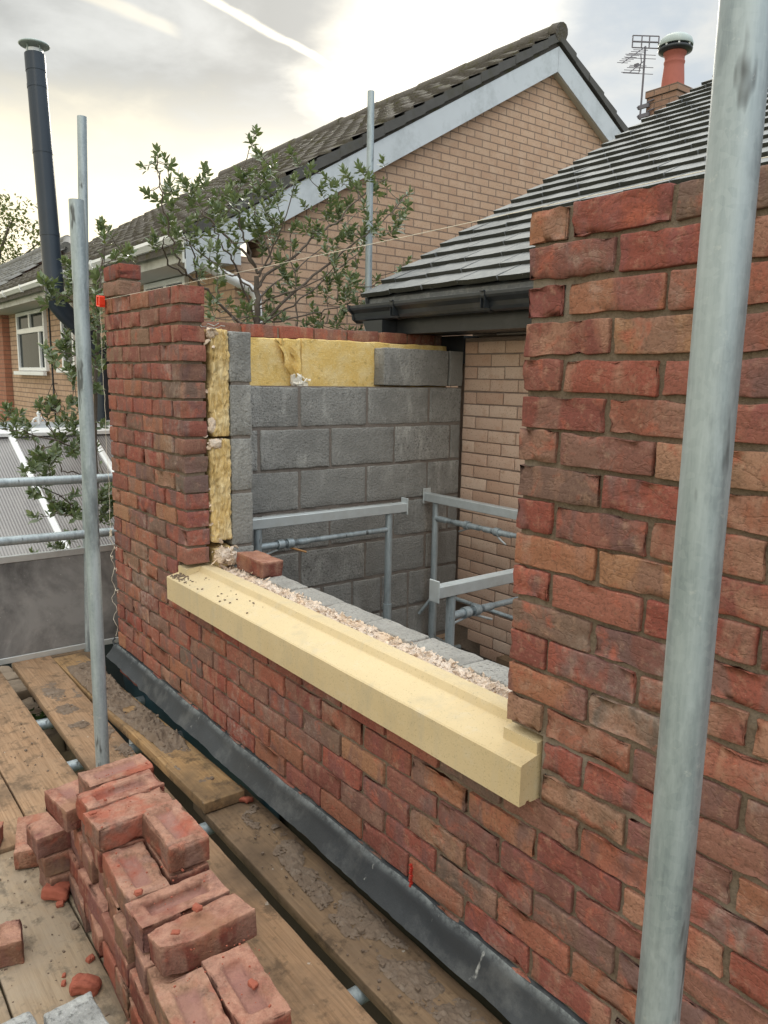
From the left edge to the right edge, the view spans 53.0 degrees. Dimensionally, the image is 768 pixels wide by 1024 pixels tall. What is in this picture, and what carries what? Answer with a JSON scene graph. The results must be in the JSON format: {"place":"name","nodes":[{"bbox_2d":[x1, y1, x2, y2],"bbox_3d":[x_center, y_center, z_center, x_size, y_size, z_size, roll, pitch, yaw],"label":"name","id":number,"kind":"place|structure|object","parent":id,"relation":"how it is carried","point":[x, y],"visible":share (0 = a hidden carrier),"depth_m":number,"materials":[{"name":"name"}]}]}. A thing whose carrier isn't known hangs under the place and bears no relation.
{"place":"outdoors","nodes":[
{"label":"outdoors","id":0,"kind":"place"},
{"bbox_2d":[29,707,52,731],"bbox_3d":[-1.747,1.056,3.910,0.240,0.112,0.224,4,10,16],"label":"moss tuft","id":1,"kind":"object","parent":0,"point":[42,713],"visible":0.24,"depth_m":3.90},
{"bbox_2d":[0,666,85,1002],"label":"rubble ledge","id":2,"kind":"object","parent":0,"point":[30,702],"visible":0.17,"depth_m":4.15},
{"bbox_2d":[0,22,693,639],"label":"gable house","id":3,"kind":"structure","parent":0,"point":[480,138],"depth_m":7.93,"materials":[{"name":"brick"}]},
{"bbox_2d":[13,308,49,375],"bbox_3d":[-5.415,-2.581,11.794,0.130,0.965,1.790,-7,12,-37],"label":"window","id":4,"kind":"structure","parent":3,"relation":"in","point":[31,326],"depth_m":11.75,"materials":[{"name":"white plastic"}]},
{"bbox_2d":[44,383,60,411],"bbox_3d":[-4.709,-1.632,10.972,0.303,0.406,0.320,2,10,7],"label":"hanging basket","id":5,"kind":"object","parent":3,"relation":"attached to","point":[45,403],"visible":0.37,"depth_m":10.94,"materials":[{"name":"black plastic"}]},
{"bbox_2d":[56,302,76,372],"bbox_3d":[-4.238,-2.315,10.294,0.130,0.905,0.700,-7,12,-37],"label":"window","id":6,"kind":"structure","parent":3,"relation":"in","point":[62,326],"depth_m":10.34,"materials":[{"name":"white plastic"}]},
{"bbox_2d":[144,275,188,290],"bbox_3d":[-2.163,-1.848,7.699,0.070,0.895,1.030,-7,12,-37],"label":"window","id":7,"kind":"structure","parent":3,"relation":"in","point":[181,280],"depth_m":7.52,"materials":[{"name":"white plastic"}]},
{"bbox_2d":[617,35,659,119],"bbox_3d":[3.401,-5.895,10.428,0.561,1.083,0.297,2,10,3],"label":"tv aerial","id":8,"kind":"object","parent":3,"relation":"attached to","point":[640,107],"visible":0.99,"depth_m":10.41,"materials":[{"name":"metal"}]},
{"bbox_2d":[193,784,502,1023],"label":"scaffold board","id":9,"kind":"object","parent":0,"point":[363,973],"visible":0.73,"depth_m":2.25,"materials":[{"name":"wood"}]},
{"bbox_2d":[0,691,477,1016],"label":"grit","id":10,"kind":"object","parent":9,"relation":"on","point":[362,951],"visible":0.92,"depth_m":2.21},
{"bbox_2d":[239,796,253,803],"bbox_3d":[-0.513,1.063,2.852,0.056,0.024,0.040,-4,-4,32],"label":"brick fragment","id":11,"kind":"object","parent":9,"relation":"on","point":[247,799],"visible":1,"depth_m":2.84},
{"bbox_2d":[241,804,487,1023],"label":"mortar droppings","id":12,"kind":"object","parent":9,"relation":"on","point":[412,977],"visible":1,"depth_m":2.19,"materials":[{"name":"concrete"}]},
{"bbox_2d":[0,0,718,262],"label":"sky","id":13,"kind":"structure","parent":0,"point":[190,78],"materials":[{"name":"white"}]},
{"bbox_2d":[429,568,517,645],"bbox_3d":[0.614,0.666,3.637,1.057,0.873,0.498,-7,12,-37],"label":"builders trestle","id":14,"kind":"object","parent":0,"point":[448,591],"visible":0.42,"depth_m":3.35,"materials":[{"name":"metal"}]},
{"bbox_2d":[461,648,514,667],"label":"floor","id":15,"kind":"structure","parent":0,"point":[504,660],"depth_m":4.59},
{"bbox_2d":[253,497,407,619],"bbox_3d":[-0.323,0.485,4.074,1.093,1.048,0.480,-7,12,-37],"label":"builders trestle","id":16,"kind":"object","parent":15,"relation":"on","point":[388,510],"visible":0.59,"depth_m":4.04,"materials":[{"name":"metal"}]},
{"bbox_2d":[217,331,508,686],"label":"block wall","id":17,"kind":"structure","parent":15,"relation":"on","point":[298,449],"depth_m":4.35,"materials":[{"name":"concrete"}]},
{"bbox_2d":[236,550,282,578],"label":"brick","id":18,"kind":"object","parent":17,"relation":"on","point":[257,563],"visible":1,"depth_m":3.13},
{"bbox_2d":[274,338,310,385],"bbox_3d":[-0.482,-0.766,4.087,0.208,0.303,0.078,-5,11,-30],"label":"torn insulation","id":19,"kind":"object","parent":17,"relation":"on","point":[292,361],"visible":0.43,"depth_m":4.09,"materials":[{"name":"yellow glass"}]},
{"bbox_2d":[418,488,517,648],"bbox_3d":[0.594,0.453,4.347,0.480,1.051,1.123,-7,12,-37],"label":"builders trestle","id":20,"kind":"object","parent":15,"relation":"on","point":[436,499],"visible":0.53,"depth_m":4.51,"materials":[{"name":"metal"}]},
{"label":"ground","id":21,"kind":"structure","parent":0,"visible":0},
{"bbox_2d":[0,189,40,264],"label":"broadleaf tree","id":22,"kind":"object","parent":21,"relation":"on","point":[9,225],"visible":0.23,"depth_m":29.82,"materials":[{"name":"green plant"}]},
{"bbox_2d":[0,235,70,421],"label":"tiled house","id":23,"kind":"structure","parent":21,"relation":"on","point":[16,267],"depth_m":13.12,"materials":[{"name":"orange brick"}]},
{"bbox_2d":[0,411,132,743],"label":"conservatory","id":24,"kind":"object","parent":21,"relation":"on","point":[16,503],"visible":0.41,"depth_m":7.18,"materials":[{"name":"white plastic"}]},
{"bbox_2d":[18,38,110,421],"bbox_3d":[-3.507,-2.801,8.596,0.757,4.459,0.529,-7,12,-37],"label":"flue pipe","id":25,"kind":"object","parent":24,"relation":"on","point":[38,101],"visible":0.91,"depth_m":8.24,"materials":[{"name":"black metal"}]},
{"bbox_2d":[0,216,137,552],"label":"evergreen shrub","id":26,"kind":"object","parent":21,"relation":"on","point":[37,462],"visible":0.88,"depth_m":4.88,"materials":[{"name":"green plant"}]},
{"bbox_2d":[77,115,89,651],"bbox_3d":[-1.677,0.427,4.368,0.223,5.010,0.048,-7,12,-37],"label":"scaffold tube","id":27,"kind":"object","parent":21,"relation":"on","point":[82,157],"visible":0.3,"depth_m":4.03,"materials":[{"name":"metal"}]},
{"bbox_2d":[0,473,112,487],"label":"scaffold tube","id":28,"kind":"object","parent":27,"relation":"attached to","point":[40,481],"visible":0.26,"depth_m":4.09,"materials":[{"name":"metal"}]},
{"bbox_2d":[0,527,116,545],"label":"scaffold tube","id":29,"kind":"object","parent":27,"relation":"attached to","point":[40,538],"visible":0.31,"depth_m":4.13,"materials":[{"name":"metal"}]},
{"bbox_2d":[0,543,119,664],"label":"end panel","id":30,"kind":"object","parent":27,"relation":"attached to","point":[42,609],"depth_m":4.24,"materials":[{"name":"metal"}]},
{"bbox_2d":[51,649,105,668],"bbox_3d":[-1.731,0.835,4.312,0.211,0.048,0.432,-7,12,-37],"label":"scaffold board","id":31,"kind":"object","parent":27,"relation":"on","point":[87,654],"visible":0.22,"depth_m":4.36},
{"bbox_2d":[53,653,244,813],"bbox_3d":[-1.171,0.938,3.555,0.174,0.086,1.923,-7,12,-37],"label":"plank","id":32,"kind":"object","parent":31,"relation":"on","point":[222,789],"visible":0.56,"depth_m":3.02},
{"bbox_2d":[66,660,190,756],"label":"mortar droppings","id":33,"kind":"object","parent":32,"relation":"on","point":[149,725],"visible":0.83,"depth_m":3.48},
{"bbox_2d":[68,198,109,766],"bbox_3d":[-1.039,1.083,2.866,0.048,4.252,0.067,-7,12,-37],"label":"scaffold tube","id":34,"kind":"object","parent":21,"relation":"on","point":[85,394],"visible":0.73,"depth_m":2.63,"materials":[{"name":"metal"}]},
{"bbox_2d":[135,124,414,330],"bbox_3d":[-0.660,0.013,5.812,2.540,5.367,1.612,-7,12,-37],"label":"evergreen shrub","id":35,"kind":"object","parent":21,"relation":"on","point":[221,219],"visible":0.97,"depth_m":5.10,"materials":[{"name":"green plant"}]},
{"bbox_2d":[141,753,510,1023],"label":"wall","id":36,"kind":"structure","parent":21,"relation":"on","point":[184,800],"depth_m":2.71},
{"bbox_2d":[37,696,144,729],"bbox_3d":[-1.897,1.024,3.343,1.740,0.048,0.048,-6,12,-37],"label":"scaffold tube","id":37,"kind":"object","parent":36,"relation":"attached to","point":[44,724],"visible":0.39,"depth_m":3.58,"materials":[{"name":"metal"}]},
{"bbox_2d":[0,775,22,853],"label":"scaffold board","id":38,"kind":"object","parent":37,"relation":"on","point":[10,813],"visible":0.48,"depth_m":2.72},
{"bbox_2d":[0,671,77,816],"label":"scaffold board","id":39,"kind":"object","parent":37,"relation":"on","point":[20,778],"visible":0.59,"depth_m":3.14,"materials":[{"name":"wood"}]},
{"bbox_2d":[67,731,183,771],"bbox_3d":[-1.606,1.093,2.974,1.740,0.048,0.048,-6,12,-37],"label":"scaffold tube","id":40,"kind":"object","parent":36,"relation":"attached to","point":[75,765],"visible":0.22,"depth_m":3.21,"materials":[{"name":"metal"}]},
{"bbox_2d":[199,822,214,834],"bbox_3d":[-1.154,1.203,2.398,1.740,0.048,0.048,-6,12,-37],"label":"scaffold tube","id":41,"kind":"object","parent":36,"relation":"attached to","point":[206,828],"visible":0.02,"depth_m":2.77,"materials":[{"name":"metal"}]},
{"bbox_2d":[0,990,10,1023],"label":"scaffold board","id":42,"kind":"object","parent":41,"relation":"on","point":[4,1015],"visible":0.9,"depth_m":1.89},
{"bbox_2d":[2,1012,36,1023],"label":"concrete block","id":43,"kind":"object","parent":42,"relation":"on","point":[26,1018],"depth_m":1.61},
{"bbox_2d":[0,850,127,1023],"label":"scaffold board","id":44,"kind":"object","parent":41,"relation":"on","point":[34,984],"visible":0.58,"depth_m":2.08,"materials":[{"name":"wood"}]},
{"bbox_2d":[0,919,24,967],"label":"half brick","id":45,"kind":"object","parent":44,"relation":"on","point":[11,945],"visible":1,"depth_m":2.04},
{"bbox_2d":[14,812,50,869],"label":"brick","id":46,"kind":"object","parent":44,"relation":"on","point":[24,856],"visible":0.51,"depth_m":2.45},
{"bbox_2d":[41,881,69,901],"bbox_3d":[-0.981,1.134,2.310,0.082,0.048,0.064,10,8,-6],"label":"brick fragment","id":47,"kind":"object","parent":44,"relation":"on","point":[59,891],"visible":0.93,"depth_m":2.29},
{"bbox_2d":[43,991,108,1023],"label":"concrete block","id":48,"kind":"object","parent":44,"relation":"on","point":[83,1009],"depth_m":1.63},
{"bbox_2d":[69,973,101,996],"bbox_3d":[-0.759,1.202,1.961,0.076,0.044,0.055,7,9,-2],"label":"brick fragment","id":49,"kind":"object","parent":44,"relation":"on","point":[82,983],"visible":0.94,"depth_m":1.94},
{"bbox_2d":[67,893,108,975],"bbox_3d":[-0.484,1.253,1.915,0.232,0.048,1.917,-7,12,-37],"label":"scaffold board","id":50,"kind":"object","parent":41,"relation":"on","point":[70,900],"visible":0.02,"depth_m":2.23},
{"bbox_2d":[39,867,69,886],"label":"brick","id":51,"kind":"object","parent":50,"relation":"on","point":[52,880],"visible":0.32,"depth_m":2.32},
{"bbox_2d":[36,847,70,877],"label":"brick","id":52,"kind":"object","parent":51,"relation":"on","point":[58,862],"visible":0.34,"depth_m":2.31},
{"bbox_2d":[26,816,70,859],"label":"brick","id":53,"kind":"object","parent":52,"relation":"on","point":[48,835],"visible":0.43,"depth_m":2.30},
{"bbox_2d":[69,872,90,932],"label":"brick","id":54,"kind":"object","parent":50,"relation":"on","point":[76,896],"visible":0.3,"depth_m":2.23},
{"bbox_2d":[111,981,129,1020],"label":"brick","id":55,"kind":"object","parent":50,"relation":"on","point":[128,1019],"visible":0.11,"depth_m":1.92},
{"bbox_2d":[102,941,116,988],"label":"brick","id":56,"kind":"object","parent":55,"relation":"on","point":[109,963],"visible":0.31,"depth_m":1.91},
{"bbox_2d":[101,912,135,987],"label":"brick","id":57,"kind":"object","parent":56,"relation":"on","point":[123,966],"visible":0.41,"depth_m":1.86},
{"bbox_2d":[115,967,130,1017],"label":"brick","id":58,"kind":"object","parent":55,"relation":"on","point":[122,991],"visible":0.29,"depth_m":1.82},
{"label":"brick","id":59,"kind":"object","parent":50,"relation":"on","visible":0},
{"bbox_2d":[129,997,142,1023],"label":"brick","id":60,"kind":"object","parent":59,"relation":"on","point":[135,1018],"visible":0.16,"depth_m":1.74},
{"bbox_2d":[129,967,158,1023],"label":"brick","id":61,"kind":"object","parent":60,"relation":"on","point":[142,1003],"visible":0.34,"depth_m":1.71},
{"label":"brick","id":62,"kind":"object","parent":50,"relation":"on","visible":0},
{"bbox_2d":[91,914,103,957],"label":"brick","id":63,"kind":"object","parent":62,"relation":"on","point":[97,937],"visible":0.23,"depth_m":1.99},
{"bbox_2d":[78,867,107,928],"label":"brick","id":64,"kind":"object","parent":63,"relation":"on","point":[94,898],"visible":0.38,"depth_m":2.04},
{"bbox_2d":[12,656,376,1023],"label":"scaffold board","id":65,"kind":"object","parent":41,"relation":"on","point":[310,987],"visible":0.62,"depth_m":2.21,"materials":[{"name":"wood"}]},
{"bbox_2d":[41,682,134,756],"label":"mortar droppings","id":66,"kind":"object","parent":65,"relation":"on","point":[53,691],"visible":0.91,"depth_m":3.59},
{"bbox_2d":[347,985,369,1004],"bbox_3d":[-0.580,1.341,1.660,1.730,0.048,0.048,-6,12,-37],"label":"scaffold tube","id":67,"kind":"object","parent":36,"relation":"attached to","point":[357,994],"depth_m":2.03,"materials":[{"name":"metal"}]},
{"bbox_2d":[103,165,767,1023],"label":"brick wall","id":68,"kind":"structure","parent":36,"relation":"on","point":[547,889],"depth_m":1.60,"materials":[{"name":"red brick"}]},
{"bbox_2d":[96,295,104,306],"bbox_3d":[-1.344,-0.999,3.655,0.028,0.056,0.054,-7,12,-37],"label":"line block","id":69,"kind":"object","parent":68,"relation":"attached to","point":[100,301],"depth_m":3.64,"materials":[{"name":"red plastic"}]},
{"bbox_2d":[100,319,117,633],"bbox_3d":[-1.346,-0.173,3.778,0.024,1.629,0.071,-7,12,-37],"label":"loose string","id":70,"kind":"object","parent":69,"relation":"hanging from","point":[110,532],"visible":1,"depth_m":3.82,"materials":[{"name":"fabric"}]},
{"bbox_2d":[109,156,767,298],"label":"string line","id":71,"kind":"object","parent":69,"relation":"attached to","point":[457,225],"visible":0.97,"depth_m":1.70,"materials":[{"name":"fabric"}]},
{"bbox_2d":[123,675,279,819],"bbox_3d":[-0.871,1.021,3.436,0.024,0.225,1.620,-7,12,-37],"label":"tarpaulin","id":72,"kind":"object","parent":68,"relation":"hanging from","point":[132,689],"visible":0.19,"depth_m":3.44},
{"bbox_2d":[204,435,232,551],"bbox_3d":[-0.820,-0.107,3.379,0.129,0.493,0.480,-7,12,-37],"label":"insulation batt","id":73,"kind":"object","parent":68,"relation":"attached to","point":[218,455],"visible":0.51,"depth_m":3.21,"materials":[{"name":"yellow glass"}]},
{"bbox_2d":[202,327,229,436],"bbox_3d":[-0.808,-0.557,3.308,0.115,0.440,0.476,-7,12,-37],"label":"insulation batt","id":74,"kind":"object","parent":73,"relation":"on","point":[216,399],"visible":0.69,"depth_m":3.14,"materials":[{"name":"yellow glass"}]},
{"bbox_2d":[250,337,300,385],"bbox_3d":[-0.738,-0.656,4.013,0.660,0.505,0.107,-7,12,-37],"label":"insulation batt","id":75,"kind":"object","parent":68,"relation":"attached to","point":[267,364],"visible":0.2,"depth_m":4.04,"materials":[{"name":"yellow glass"}]},
{"bbox_2d":[106,638,587,1023],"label":"membrane apron","id":76,"kind":"object","parent":68,"relation":"attached to","point":[470,957],"visible":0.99,"depth_m":2.23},
{"bbox_2d":[167,562,542,806],"bbox_3d":[-0.239,0.431,2.514,0.169,0.144,1.980,-7,12,-37],"label":"window sill","id":77,"kind":"structure","parent":68,"relation":"attached to","point":[469,729],"depth_m":2.16,"materials":[{"name":"stone"}]},
{"bbox_2d":[170,572,254,613],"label":"mortar crumbs","id":78,"kind":"object","parent":77,"relation":"on","point":[180,574],"visible":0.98,"depth_m":3.16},
{"bbox_2d":[221,565,511,698],"bbox_3d":[0.218,0.587,2.144,0.122,0.321,3.012,-7,12,-37],"label":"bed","id":79,"kind":"object","parent":68,"relation":"attached to","point":[496,687],"visible":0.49,"depth_m":2.43,"materials":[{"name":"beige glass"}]},
{"bbox_2d":[206,539,238,567],"bbox_3d":[-0.728,0.162,3.317,0.126,0.133,0.275,-7,12,-37],"label":"insulation offcut","id":80,"kind":"object","parent":79,"relation":"on","point":[223,555],"visible":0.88,"depth_m":3.25,"materials":[{"name":"beige glass"}]},
{"bbox_2d":[298,338,445,386],"bbox_3d":[-0.057,-0.738,4.534,1.056,0.510,0.105,-7,12,-37],"label":"insulation batt","id":81,"kind":"object","parent":68,"relation":"attached to","point":[335,363],"visible":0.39,"depth_m":4.32,"materials":[{"name":"yellow glass"}]},
{"bbox_2d":[364,90,374,330],"bbox_3d":[-0.136,-0.083,5.676,0.048,5.621,0.134,1,10,-2],"label":"scaffold tube","id":82,"kind":"object","parent":21,"relation":"on","point":[370,165],"visible":0.24,"depth_m":5.32,"materials":[{"name":"metal"}]},
{"bbox_2d":[347,76,767,661],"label":"house","id":83,"kind":"structure","parent":21,"relation":"on","point":[476,282],"depth_m":4.68,"materials":[{"name":"tile"}]},
{"bbox_2d":[635,0,767,1023],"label":"scaffold tube","id":84,"kind":"object","parent":21,"relation":"on","point":[735,136],"visible":1,"depth_m":0.77,"materials":[{"name":"metal"}]},
{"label":"brick","id":85,"kind":"object","parent":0,"visible":0},
{"bbox_2d":[83,899,91,931],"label":"brick","id":86,"kind":"object","parent":85,"relation":"on","point":[87,912],"visible":0.12,"depth_m":2.10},
{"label":"brick","id":87,"kind":"object","parent":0,"visible":0},
{"bbox_2d":[69,849,80,884],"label":"brick","id":88,"kind":"object","parent":87,"relation":"on","point":[74,866],"visible":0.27,"depth_m":2.28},
{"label":"brick","id":89,"kind":"object","parent":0,"visible":0},
{"bbox_2d":[70,830,83,867],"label":"brick","id":90,"kind":"object","parent":89,"relation":"on","point":[75,851],"visible":0.11,"depth_m":2.27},
{"bbox_2d":[74,827,85,860],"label":"brick","id":91,"kind":"object","parent":90,"relation":"on","point":[79,840],"visible":0.16,"depth_m":2.16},
{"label":"brick","id":92,"kind":"object","parent":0,"visible":0},
{"bbox_2d":[106,887,121,922],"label":"brick","id":93,"kind":"object","parent":92,"relation":"on","point":[113,907],"visible":0.16,"depth_m":1.91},
{"bbox_2d":[102,841,169,916],"bbox_3d":[-0.616,0.914,1.912,0.105,0.068,0.217,-6,12,-34],"label":"brick","id":94,"kind":"object","parent":93,"relation":"on","point":[138,860],"visible":0.81,"depth_m":1.90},
{"bbox_2d":[145,840,209,884],"bbox_3d":[-0.539,0.901,1.996,0.104,0.067,0.214,-6,12,-34],"label":"brick","id":95,"kind":"object","parent":93,"relation":"on","point":[191,871],"visible":0.27,"depth_m":1.92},
{"bbox_2d":[142,799,209,873],"bbox_3d":[-0.541,0.829,1.984,0.105,0.067,0.216,-6,12,-36],"label":"brick","id":96,"kind":"object","parent":95,"relation":"on","point":[175,835],"visible":1,"depth_m":1.94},
{"bbox_2d":[113,912,134,963],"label":"brick","id":97,"kind":"object","parent":92,"relation":"on","point":[123,939],"visible":0.27,"depth_m":1.80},
{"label":"brick","id":98,"kind":"object","parent":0,"visible":0},
{"bbox_2d":[82,843,98,883],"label":"brick","id":99,"kind":"object","parent":98,"relation":"on","point":[89,865],"visible":0.26,"depth_m":2.07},
{"bbox_2d":[81,820,90,848],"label":"brick","id":100,"kind":"object","parent":99,"relation":"on","point":[86,839],"visible":0.06,"depth_m":2.12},
{"bbox_2d":[76,769,164,824],"bbox_3d":[-0.733,0.799,2.147,0.215,0.068,0.105,-7,13,-40],"label":"brick","id":101,"kind":"object","parent":100,"relation":"on","point":[142,782],"visible":0.61,"depth_m":2.14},
{"bbox_2d":[98,870,108,900],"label":"brick","id":102,"kind":"object","parent":98,"relation":"on","point":[103,885],"visible":0.09,"depth_m":2.00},
{"bbox_2d":[90,836,144,872],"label":"brick","id":103,"kind":"object","parent":102,"relation":"on","point":[97,856],"visible":0.19,"depth_m":2.00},
{"bbox_2d":[83,787,173,851],"bbox_3d":[-0.675,0.817,2.057,0.217,0.068,0.106,-8,13,-41],"label":"brick","id":104,"kind":"object","parent":103,"relation":"on","point":[120,822],"visible":0.81,"depth_m":2.01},
{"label":"brick","id":105,"kind":"object","parent":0,"visible":0},
{"bbox_2d":[153,967,230,1023],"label":"brick","id":106,"kind":"object","parent":105,"relation":"on","point":[191,1002],"visible":1,"depth_m":1.51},
{"bbox_2d":[201,942,291,1023],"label":"brick","id":107,"kind":"object","parent":105,"relation":"on","point":[233,972],"visible":0.85,"depth_m":1.55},
{"bbox_2d":[247,978,258,989],"bbox_3d":[-0.264,0.951,1.553,0.022,0.015,0.016,15,23,33],"label":"brick fragment","id":108,"kind":"object","parent":107,"relation":"on","point":[252,983],"visible":1,"depth_m":1.55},
{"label":"brick","id":109,"kind":"object","parent":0,"visible":0},
{"bbox_2d":[78,753,153,792],"bbox_3d":[-0.780,0.782,2.251,0.192,0.068,0.105,-7,13,-39],"label":"brick","id":110,"kind":"object","parent":109,"relation":"on","point":[88,780],"visible":0.5,"depth_m":2.24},
{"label":"brick","id":111,"kind":"object","parent":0,"visible":0},
{"bbox_2d":[44,779,80,832],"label":"brick","id":112,"kind":"object","parent":111,"relation":"on","point":[60,802],"visible":0.58,"depth_m":2.19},
{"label":"brick","id":113,"kind":"object","parent":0,"visible":0},
{"bbox_2d":[134,941,154,993],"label":"brick","id":114,"kind":"object","parent":113,"relation":"on","point":[143,962],"visible":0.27,"depth_m":1.70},
{"bbox_2d":[125,869,229,952],"bbox_3d":[-0.481,0.931,1.805,0.216,0.068,0.105,-7,13,-38],"label":"brick","id":115,"kind":"object","parent":114,"relation":"on","point":[141,924],"visible":0.73,"depth_m":1.79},
{"bbox_2d":[147,942,244,1022],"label":"brick","id":116,"kind":"object","parent":113,"relation":"on","point":[155,977],"visible":0.08,"depth_m":1.66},
{"bbox_2d":[148,893,256,976],"bbox_3d":[-0.401,0.933,1.702,0.216,0.067,0.103,-8,6,-41],"label":"brick","id":117,"kind":"object","parent":116,"relation":"on","point":[206,930],"visible":0.99,"depth_m":1.67,"materials":[{"name":"brick"}]},
{"bbox_2d":[95,762,270,1022],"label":"brick dust","id":118,"kind":"object","parent":117,"relation":"on","point":[182,870],"visible":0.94,"depth_m":1.82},
{"bbox_2d":[192,902,202,912],"bbox_3d":[-0.416,0.882,1.717,0.024,0.014,0.018,5,0,36],"label":"brick fragment","id":119,"kind":"object","parent":117,"relation":"on","point":[196,907],"visible":1,"depth_m":1.71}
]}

